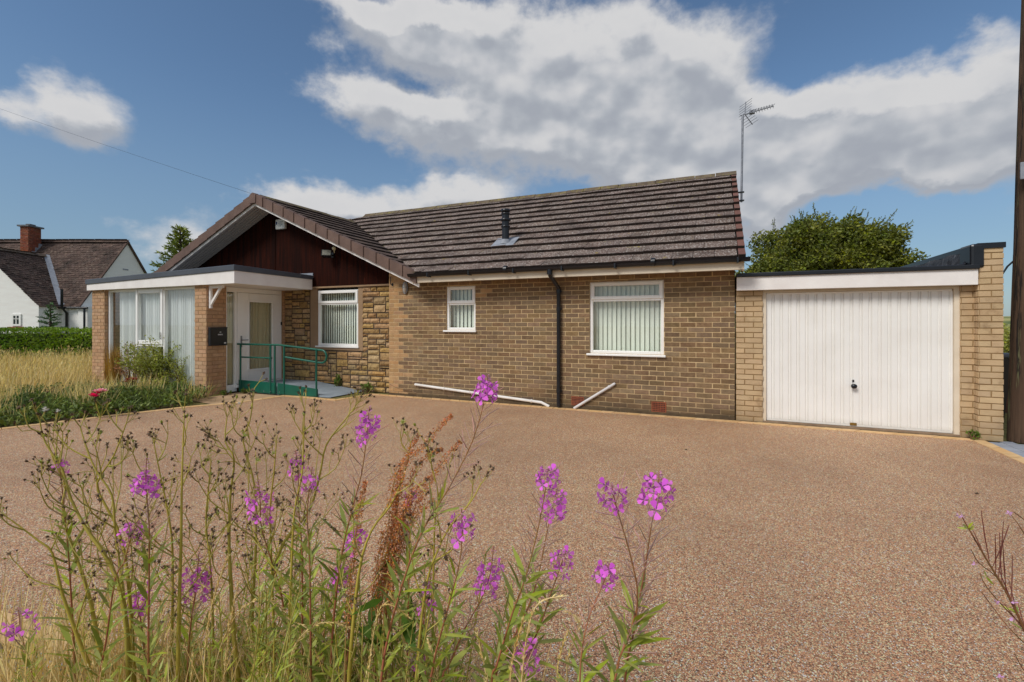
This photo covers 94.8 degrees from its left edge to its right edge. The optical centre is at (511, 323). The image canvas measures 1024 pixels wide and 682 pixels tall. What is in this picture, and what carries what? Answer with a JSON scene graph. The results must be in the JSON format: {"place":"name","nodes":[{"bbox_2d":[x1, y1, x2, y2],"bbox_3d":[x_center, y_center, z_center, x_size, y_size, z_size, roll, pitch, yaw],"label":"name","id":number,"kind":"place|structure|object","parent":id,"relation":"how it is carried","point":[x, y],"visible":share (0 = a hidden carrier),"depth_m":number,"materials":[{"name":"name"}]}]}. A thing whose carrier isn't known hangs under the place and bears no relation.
{"place":"outdoors","nodes":[
{"label":"outdoors","id":0,"kind":"place"},
{"bbox_2d":[0,643,81,678],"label":"verge soil","id":1,"kind":"structure","parent":0,"point":[10,654],"depth_m":2.14,"materials":[{"name":"brown soil"}]},
{"bbox_2d":[0,607,60,681],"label":"fireweed","id":2,"kind":"object","parent":1,"relation":"on","point":[11,632],"visible":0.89,"depth_m":1.51,"materials":[{"name":"purple plant"}]},
{"bbox_2d":[0,489,101,678],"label":"seed head plant","id":3,"kind":"object","parent":1,"relation":"on","point":[74,626],"visible":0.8,"depth_m":1.47,"materials":[{"name":"green plant"}]},
{"bbox_2d":[23,412,108,681],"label":"seed head plant","id":4,"kind":"object","parent":1,"relation":"on","point":[89,596],"visible":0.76,"depth_m":1.52,"materials":[{"name":"green plant"}]},
{"bbox_2d":[36,455,98,681],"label":"fireweed","id":5,"kind":"object","parent":1,"relation":"on","point":[65,630],"visible":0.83,"depth_m":1.51,"materials":[{"name":"green plant"}]},
{"bbox_2d":[12,398,159,681],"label":"seed head plant","id":6,"kind":"object","parent":1,"relation":"on","point":[89,533],"visible":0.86,"depth_m":1.48,"materials":[{"name":"green plant"}]},
{"bbox_2d":[35,399,177,680],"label":"seed head plant","id":7,"kind":"object","parent":1,"relation":"on","point":[122,589],"visible":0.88,"depth_m":1.47,"materials":[{"name":"green plant"}]},
{"bbox_2d":[46,398,185,681],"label":"seed head plant","id":8,"kind":"object","parent":1,"relation":"on","point":[129,585],"visible":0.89,"depth_m":1.50,"materials":[{"name":"green plant"}]},
{"bbox_2d":[79,520,156,681],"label":"fireweed","id":9,"kind":"object","parent":1,"relation":"on","point":[109,620],"visible":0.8,"depth_m":1.42,"materials":[{"name":"green plant"}]},
{"bbox_2d":[118,562,163,681],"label":"fireweed","id":10,"kind":"object","parent":1,"relation":"on","point":[139,666],"visible":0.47,"depth_m":1.52,"materials":[{"name":"green plant"}]},
{"bbox_2d":[116,457,179,681],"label":"fireweed","id":11,"kind":"object","parent":1,"relation":"on","point":[148,640],"visible":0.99,"depth_m":1.42,"materials":[{"name":"green plant"}]},
{"bbox_2d":[117,420,223,681],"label":"seed head plant","id":12,"kind":"object","parent":1,"relation":"on","point":[173,612],"visible":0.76,"depth_m":1.57,"materials":[{"name":"green plant"}]},
{"bbox_2d":[118,389,237,681],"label":"seed head plant","id":13,"kind":"object","parent":1,"relation":"on","point":[179,559],"visible":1,"depth_m":1.46,"materials":[{"name":"green plant"}]},
{"bbox_2d":[169,552,212,681],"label":"fireweed","id":14,"kind":"object","parent":1,"relation":"on","point":[191,609],"visible":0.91,"depth_m":1.51,"materials":[{"name":"green plant"}]},
{"bbox_2d":[145,437,248,680],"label":"seed head plant","id":15,"kind":"object","parent":1,"relation":"on","point":[203,465],"visible":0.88,"depth_m":1.56,"materials":[{"name":"green plant"}]},
{"bbox_2d":[171,394,282,681],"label":"seed head plant","id":16,"kind":"object","parent":1,"relation":"on","point":[231,597],"visible":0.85,"depth_m":1.56,"materials":[{"name":"green plant"}]},
{"bbox_2d":[203,372,293,676],"bbox_3d":[-0.883,0.832,1.619,0.290,1.336,0.275,0,0,24],"label":"seed head plant","id":17,"kind":"object","parent":1,"relation":"on","point":[243,437],"visible":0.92,"depth_m":1.59,"materials":[{"name":"green plant"}]},
{"bbox_2d":[0,520,515,681],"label":"leafy undergrowth","id":18,"kind":"object","parent":1,"relation":"on","point":[259,643],"visible":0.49,"depth_m":1.41,"materials":[{"name":"green plant"}]},
{"bbox_2d":[233,421,311,681],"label":"seed head plant","id":19,"kind":"object","parent":1,"relation":"on","point":[278,501],"visible":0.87,"depth_m":1.51,"materials":[{"name":"green plant"}]},
{"bbox_2d":[236,480,316,680],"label":"fireweed","id":20,"kind":"object","parent":1,"relation":"on","point":[279,585],"visible":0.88,"depth_m":1.51,"materials":[{"name":"green plant"}]},
{"bbox_2d":[242,385,322,681],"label":"seed head plant","id":21,"kind":"object","parent":1,"relation":"on","point":[302,453],"visible":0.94,"depth_m":1.45,"materials":[{"name":"green plant"}]},
{"bbox_2d":[0,541,580,681],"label":"dry grass","id":22,"kind":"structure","parent":1,"relation":"on","point":[7,671],"depth_m":1.54,"materials":[{"name":"plant"}]},
{"bbox_2d":[271,450,324,681],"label":"fireweed","id":23,"kind":"object","parent":1,"relation":"on","point":[304,597],"visible":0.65,"depth_m":1.52,"materials":[{"name":"green plant"}]},
{"bbox_2d":[282,467,335,681],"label":"fireweed","id":24,"kind":"object","parent":1,"relation":"on","point":[307,614],"visible":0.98,"depth_m":1.41,"materials":[{"name":"green plant"}]},
{"bbox_2d":[249,385,374,673],"bbox_3d":[-0.654,0.843,1.547,0.470,1.314,0.254,0,0,24],"label":"seed head plant","id":25,"kind":"object","parent":1,"relation":"on","point":[288,536],"visible":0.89,"depth_m":1.52,"materials":[{"name":"green plant"}]},
{"bbox_2d":[297,556,352,681],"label":"fireweed","id":26,"kind":"object","parent":1,"relation":"on","point":[333,583],"visible":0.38,"depth_m":1.51,"materials":[{"name":"green plant"}]},
{"bbox_2d":[304,406,388,681],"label":"fireweed","id":27,"kind":"object","parent":1,"relation":"on","point":[342,518],"visible":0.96,"depth_m":1.39,"materials":[{"name":"green plant"}]},
{"bbox_2d":[320,521,374,681],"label":"fireweed","id":28,"kind":"object","parent":1,"relation":"on","point":[350,620],"visible":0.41,"depth_m":1.45,"materials":[{"name":"green plant"}]},
{"bbox_2d":[344,480,367,681],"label":"dock plant","id":29,"kind":"object","parent":1,"relation":"on","point":[356,526],"visible":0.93,"depth_m":1.37,"materials":[{"name":"plant"}]},
{"bbox_2d":[321,417,430,681],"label":"seed head plant","id":30,"kind":"object","parent":1,"relation":"on","point":[351,649],"visible":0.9,"depth_m":1.35,"materials":[{"name":"green plant"}]},
{"bbox_2d":[346,414,462,681],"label":"dock plant","id":31,"kind":"object","parent":1,"relation":"on","point":[374,604],"visible":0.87,"depth_m":1.39,"materials":[{"name":"brown plant"}]},
{"bbox_2d":[380,490,433,681],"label":"fireweed","id":32,"kind":"object","parent":1,"relation":"on","point":[405,584],"visible":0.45,"depth_m":1.39,"materials":[{"name":"green plant"}]},
{"bbox_2d":[396,645,429,681],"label":"fireweed","id":33,"kind":"object","parent":1,"relation":"on","point":[412,666],"visible":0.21,"depth_m":1.35,"materials":[{"name":"purple plant"}]},
{"bbox_2d":[397,572,441,681],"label":"fireweed","id":34,"kind":"object","parent":1,"relation":"on","point":[429,603],"visible":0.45,"depth_m":1.36,"materials":[{"name":"green plant"}]},
{"bbox_2d":[402,423,460,675],"bbox_3d":[-0.233,0.892,1.364,0.173,1.217,0.191,0,0,24],"label":"seed head plant","id":35,"kind":"object","parent":1,"relation":"on","point":[433,455],"visible":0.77,"depth_m":1.37,"materials":[{"name":"green plant"}]},
{"bbox_2d":[361,374,503,681],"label":"fireweed","id":36,"kind":"object","parent":1,"relation":"on","point":[485,394],"visible":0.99,"depth_m":1.30,"materials":[{"name":"green plant"}]},
{"bbox_2d":[403,507,480,681],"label":"fireweed","id":37,"kind":"object","parent":1,"relation":"on","point":[451,615],"visible":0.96,"depth_m":1.24,"materials":[{"name":"green plant"}]},
{"bbox_2d":[398,460,495,681],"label":"seed head plant","id":38,"kind":"object","parent":1,"relation":"on","point":[421,597],"visible":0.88,"depth_m":1.29,"materials":[{"name":"green plant"}]},
{"bbox_2d":[427,547,506,681],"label":"fireweed","id":39,"kind":"object","parent":1,"relation":"on","point":[454,662],"visible":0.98,"depth_m":1.29,"materials":[{"name":"green plant"}]},
{"bbox_2d":[467,463,566,681],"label":"fireweed","id":40,"kind":"object","parent":1,"relation":"on","point":[502,648],"visible":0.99,"depth_m":1.19,"materials":[{"name":"green plant"}]},
{"bbox_2d":[473,488,568,681],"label":"fireweed","id":41,"kind":"object","parent":1,"relation":"on","point":[560,507],"visible":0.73,"depth_m":1.25,"materials":[{"name":"green plant"}]},
{"bbox_2d":[502,634,543,681],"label":"fireweed","id":42,"kind":"object","parent":1,"relation":"on","point":[534,651],"visible":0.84,"depth_m":1.18,"materials":[{"name":"purple plant"}]},
{"bbox_2d":[499,545,578,681],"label":"fireweed","id":43,"kind":"object","parent":1,"relation":"on","point":[551,613],"visible":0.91,"depth_m":1.22,"materials":[{"name":"green plant"}]},
{"bbox_2d":[550,558,625,681],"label":"fireweed","id":44,"kind":"object","parent":1,"relation":"on","point":[605,570],"visible":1,"depth_m":1.10,"materials":[{"name":"green plant"}]},
{"bbox_2d":[577,471,679,681],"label":"fireweed","id":45,"kind":"object","parent":1,"relation":"on","point":[664,485],"visible":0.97,"depth_m":1.09,"materials":[{"name":"green plant"}]},
{"bbox_2d":[595,471,670,681],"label":"fireweed","id":46,"kind":"object","parent":1,"relation":"on","point":[621,625],"visible":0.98,"depth_m":1.06,"materials":[{"name":"green plant"}]},
{"bbox_2d":[0,224,146,332],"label":"white house","id":47,"kind":"structure","parent":0,"point":[38,274],"depth_m":26.71,"materials":[{"name":"paint"}]},
{"bbox_2d":[11,314,21,327],"bbox_3d":[-25.909,-0.107,24.565,0.800,0.740,0.110,0,0,0],"label":"window","id":48,"kind":"structure","parent":47,"relation":"in","point":[16,319],"depth_m":24.55,"materials":[{"name":"white plastic"}]},
{"bbox_2d":[0,386,200,427],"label":"flower bed soil","id":49,"kind":"structure","parent":0,"point":[90,415],"depth_m":7.81,"materials":[{"name":"brown soil"}]},
{"bbox_2d":[2,382,63,394],"bbox_3d":[-9.030,1.327,9.009,0.991,0.384,0.666,0,0,-24],"label":"garden plant","id":50,"kind":"object","parent":49,"relation":"on","point":[36,388],"visible":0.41,"depth_m":8.97,"materials":[{"name":"green plant"}]},
{"bbox_2d":[51,379,98,393],"bbox_3d":[-8.485,1.305,9.260,0.764,0.407,0.771,0,0,24],"label":"garden plant","id":51,"kind":"object","parent":49,"relation":"on","point":[64,389],"visible":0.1,"depth_m":9.09,"materials":[{"name":"green plant"}]},
{"bbox_2d":[88,388,110,416],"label":"rose plant","id":52,"kind":"object","parent":49,"relation":"on","point":[96,393],"visible":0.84,"depth_m":7.42,"materials":[{"name":"pink plant"}]},
{"bbox_2d":[0,377,222,426],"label":"ground cover","id":53,"kind":"object","parent":49,"relation":"on","point":[65,406],"visible":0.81,"depth_m":7.88,"materials":[{"name":"green plant"}]},
{"bbox_2d":[102,343,122,382],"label":"ornamental grass","id":54,"kind":"object","parent":49,"relation":"on","point":[108,365],"depth_m":10.93,"materials":[{"name":"plant"}]},
{"bbox_2d":[122,377,138,386],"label":"rose plant","id":55,"kind":"object","parent":49,"relation":"on","point":[130,379],"visible":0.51,"depth_m":9.06,"materials":[{"name":"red plant"}]},
{"bbox_2d":[123,375,159,385],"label":"garden plant","id":56,"kind":"object","parent":49,"relation":"on","point":[146,379],"visible":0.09,"depth_m":9.59,"materials":[{"name":"green plant"}]},
{"bbox_2d":[114,334,180,385],"bbox_3d":[-7.791,0.850,10.191,1.388,1.311,1.415,0,0,24],"label":"rose bush","id":57,"kind":"object","parent":49,"relation":"on","point":[144,366],"visible":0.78,"depth_m":9.97,"materials":[{"name":"green plant"}]},
{"bbox_2d":[151,375,191,384],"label":"garden plant","id":58,"kind":"object","parent":49,"relation":"on","point":[165,381],"visible":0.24,"depth_m":9.50,"materials":[{"name":"green plant"}]},
{"bbox_2d":[192,392,278,403],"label":"paved path","id":59,"kind":"structure","parent":0,"point":[219,398],"depth_m":9.34,"materials":[{"name":"beige concrete"}]},
{"bbox_2d":[219,389,231,395],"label":"wall weed","id":60,"kind":"object","parent":59,"relation":"on","point":[223,392],"depth_m":9.77,"materials":[{"name":"green plant"}]},
{"bbox_2d":[240,387,248,393],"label":"wall weed","id":61,"kind":"object","parent":59,"relation":"on","point":[242,391],"depth_m":9.99,"materials":[{"name":"green plant"}]},
{"bbox_2d":[237,343,360,397],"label":"access ramp","id":62,"kind":"structure","parent":59,"relation":"on","point":[284,386],"depth_m":9.85,"materials":[{"name":"green paint"}]},
{"bbox_2d":[0,0,1020,315],"label":"sky","id":63,"kind":"structure","parent":0,"point":[348,109],"materials":[{"name":"blue"}]},
{"bbox_2d":[0,395,1023,681],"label":"driveway","id":64,"kind":"structure","parent":0,"point":[804,555],"depth_m":3.47,"materials":[{"name":"beige gravel"}]},
{"bbox_2d":[956,510,1023,679],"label":"willowherb","id":65,"kind":"object","parent":64,"relation":"on","point":[1015,610],"visible":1,"depth_m":1.12,"materials":[{"name":"brown plant"}]},
{"bbox_2d":[1,330,1023,443],"bbox_3d":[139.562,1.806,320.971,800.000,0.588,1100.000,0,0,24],"label":"ground","id":66,"kind":"structure","parent":0,"point":[1004,423],"depth_m":8.84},
{"bbox_2d":[0,326,91,363],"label":"hedge","id":67,"kind":"object","parent":66,"relation":"on","point":[15,339],"visible":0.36,"depth_m":16.22,"materials":[{"name":"green plant"}]},
{"bbox_2d":[31,302,67,332],"bbox_3d":[-22.227,0.230,22.393,1.950,2.541,2.024,0,0,24],"label":"young conifer","id":68,"kind":"object","parent":66,"relation":"on","point":[49,315],"visible":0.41,"depth_m":22.45,"materials":[{"name":"green plant"}]},
{"bbox_2d":[0,344,212,416],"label":"long grass","id":69,"kind":"structure","parent":66,"relation":"on","point":[15,370],"depth_m":10.77,"materials":[{"name":"beige plant"}]},
{"bbox_2d":[109,342,138,380],"bbox_3d":[-8.550,0.952,10.614,0.794,1.104,0.718,0,0,-25],"label":"dried bush","id":70,"kind":"object","parent":66,"relation":"on","point":[124,372],"visible":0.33,"depth_m":10.52,"materials":[{"name":"plant"}]},
{"bbox_2d":[143,224,194,273],"bbox_3d":[-13.888,-1.376,20.034,4.233,5.752,4.386,0,0,-6],"label":"conifer tree","id":71,"kind":"object","parent":66,"relation":"on","point":[176,245],"visible":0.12,"depth_m":19.84,"materials":[{"name":"green plant"}]},
{"bbox_2d":[158,355,189,384],"bbox_3d":[-7.069,1.088,10.090,0.739,0.834,0.797,0,0,24],"label":"rose bush","id":72,"kind":"object","parent":66,"relation":"on","point":[179,376],"visible":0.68,"depth_m":9.98,"materials":[{"name":"green plant"}]},
{"bbox_2d":[85,265,312,396],"bbox_3d":[-7.331,0.170,11.108,5.195,2.660,2.138,0,0,24],"label":"entrance porch","id":73,"kind":"object","parent":66,"relation":"on","point":[185,309],"visible":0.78,"depth_m":10.31,"materials":[{"name":"orange brick"}]},
{"bbox_2d":[108,286,194,388],"bbox_3d":[-7.990,0.365,10.474,3.281,2.270,0.214,0,0,23],"label":"window","id":74,"kind":"structure","parent":73,"relation":"in","point":[158,313],"depth_m":10.35,"materials":[{"name":"white plastic"}]},
{"bbox_2d":[208,327,227,345],"bbox_3d":[-6.095,0.275,9.749,0.073,0.380,0.378,0,0,24],"label":"letter box","id":75,"kind":"object","parent":73,"relation":"attached to","point":[217,336],"visible":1,"depth_m":9.71,"materials":[{"name":"black plastic"}]},
{"bbox_2d":[226,287,281,392],"bbox_3d":[-5.823,0.355,10.629,0.210,2.250,1.410,0,0,23],"label":"door","id":76,"kind":"structure","parent":73,"relation":"in","point":[252,315],"depth_m":10.63,"materials":[{"name":"white plastic"}]},
{"bbox_2d":[334,372,341,385],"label":"wall weed","id":77,"kind":"object","parent":66,"relation":"on","point":[338,380],"depth_m":10.54,"materials":[{"name":"green plant"}]},
{"bbox_2d":[360,382,373,392],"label":"wall weed","id":78,"kind":"object","parent":66,"relation":"on","point":[367,388],"depth_m":10.11,"materials":[{"name":"green plant"}]},
{"bbox_2d":[153,171,749,419],"bbox_3d":[-1.864,-0.908,13.206,14.830,4.856,7.778,0,0,24],"label":"bungalow","id":79,"kind":"object","parent":66,"relation":"on","point":[618,298],"visible":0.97,"depth_m":9.03,"materials":[{"name":"brown brick"}]},
{"bbox_2d":[2,109,248,192],"bbox_3d":[-20.297,-8.559,17.434,31.500,11.164,0.006,0,0,25],"label":"overhead wire","id":80,"kind":"object","parent":79,"relation":"on","point":[136,155],"visible":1,"depth_m":12.69,"materials":[{"name":"black plastic"}]},
{"bbox_2d":[276,219,286,229],"bbox_3d":[-5.532,-2.367,11.266,0.310,0.240,0.078,0,0,24],"label":"alarm box","id":81,"kind":"object","parent":79,"relation":"attached to","point":[281,224],"visible":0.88,"depth_m":11.22,"materials":[{"name":"white plastic"}]},
{"bbox_2d":[321,247,335,257],"bbox_3d":[-4.110,-1.592,10.558,0.302,0.264,0.232,0,0,-14],"label":"floodlight","id":82,"kind":"object","parent":79,"relation":"attached to","point":[327,254],"visible":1,"depth_m":10.49,"materials":[{"name":"black plastic"}]},
{"bbox_2d":[315,289,358,347],"bbox_3d":[-3.880,-0.098,10.820,1.271,1.306,0.450,0,0,23],"label":"window","id":83,"kind":"structure","parent":79,"relation":"in","point":[325,302],"depth_m":10.81,"materials":[{"name":"white plastic"}]},
{"bbox_2d":[402,282,407,293],"bbox_3d":[-2.199,-0.723,9.633,0.129,0.258,0.097,0,0,45],"label":"bulkhead light","id":84,"kind":"object","parent":79,"relation":"attached to","point":[405,287],"visible":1,"depth_m":9.61,"materials":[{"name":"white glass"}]},
{"bbox_2d":[443,286,476,331],"bbox_3d":[-0.932,-0.275,9.336,0.731,0.900,0.480,0,0,23],"label":"window","id":85,"kind":"structure","parent":79,"relation":"in","point":[456,302],"depth_m":9.28,"materials":[{"name":"white plastic"}]},
{"bbox_2d":[586,280,665,357],"bbox_3d":[1.929,-0.075,7.967,1.309,1.263,0.251,0,0,23],"label":"window","id":86,"kind":"structure","parent":79,"relation":"in","point":[614,306],"depth_m":8.03,"materials":[{"name":"white plastic"}]},
{"bbox_2d":[738,98,773,201],"bbox_3d":[4.941,-3.494,9.634,0.928,2.052,0.400,0,0,-8],"label":"tv aerial","id":87,"kind":"object","parent":79,"relation":"attached to","point":[750,113],"visible":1,"depth_m":9.59,"materials":[{"name":"metal"}]},
{"bbox_2d":[0,393,1023,681],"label":"edging","id":88,"kind":"object","parent":66,"relation":"on","point":[1004,451],"visible":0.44,"depth_m":6.92,"materials":[{"name":"beige concrete"}]},
{"bbox_2d":[965,429,981,439],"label":"wall weed","id":89,"kind":"object","parent":88,"relation":"on","point":[975,433],"depth_m":6.03,"materials":[{"name":"green plant"}]},
{"bbox_2d":[735,202,930,275],"bbox_3d":[16.299,-2.278,23.758,10.211,7.559,6.078,0,0,5],"label":"broadleaf tree","id":90,"kind":"object","parent":66,"relation":"on","point":[808,243],"visible":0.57,"depth_m":22.10,"materials":[{"name":"green plant"}]},
{"bbox_2d":[735,242,1005,441],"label":"garage","id":91,"kind":"structure","parent":66,"relation":"on","point":[916,347],"depth_m":6.56,"materials":[{"name":"buff brick"},{"name":"white paint"},{"name":"black felt"}]},
{"bbox_2d":[766,289,952,432],"bbox_3d":[4.845,0.507,6.672,2.187,1.916,0.129,0,0,23],"label":"garage door","id":92,"kind":"structure","parent":91,"relation":"in","point":[873,359],"depth_m":6.65,"materials":[{"name":"paint"}]},
{"bbox_2d":[1003,323,1009,352],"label":"garden bush","id":93,"kind":"object","parent":66,"relation":"on","point":[1006,342],"visible":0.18,"depth_m":15.87,"materials":[{"name":"green plant"}]},
{"bbox_2d":[1006,0,1023,442],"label":"utility pole","id":94,"kind":"object","parent":66,"relation":"on","point":[1015,419],"visible":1,"depth_m":5.95,"materials":[{"name":"brown wood"}]},
{"bbox_2d":[1003,261,1012,273],"bbox_3d":[6.369,-0.723,6.085,0.223,0.207,0.032,0,0,37],"label":"service cable","id":95,"kind":"object","parent":94,"relation":"attached to","point":[1008,265],"visible":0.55,"depth_m":6.06,"materials":[{"name":"black plastic"}]},
{"bbox_2d":[1003,353,1008,416],"bbox_3d":[7.265,0.974,7.380,0.640,1.048,0.730,0,0,24],"label":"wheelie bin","id":96,"kind":"object","parent":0,"point":[1006,371],"visible":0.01,"depth_m":7.00,"materials":[{"name":"black plastic"}]},
{"bbox_2d":[990,441,1023,456],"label":"pavement","id":97,"kind":"structure","parent":0,"point":[1015,448],"depth_m":5.70,"materials":[{"name":"grey concrete"}]},
{"bbox_2d":[1003,316,1010,329],"bbox_3d":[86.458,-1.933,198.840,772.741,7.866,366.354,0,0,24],"label":"hills","id":98,"kind":"structure","parent":0,"point":[1006,321],"depth_m":135.63,"materials":[{"name":"green plant"}]}
]}

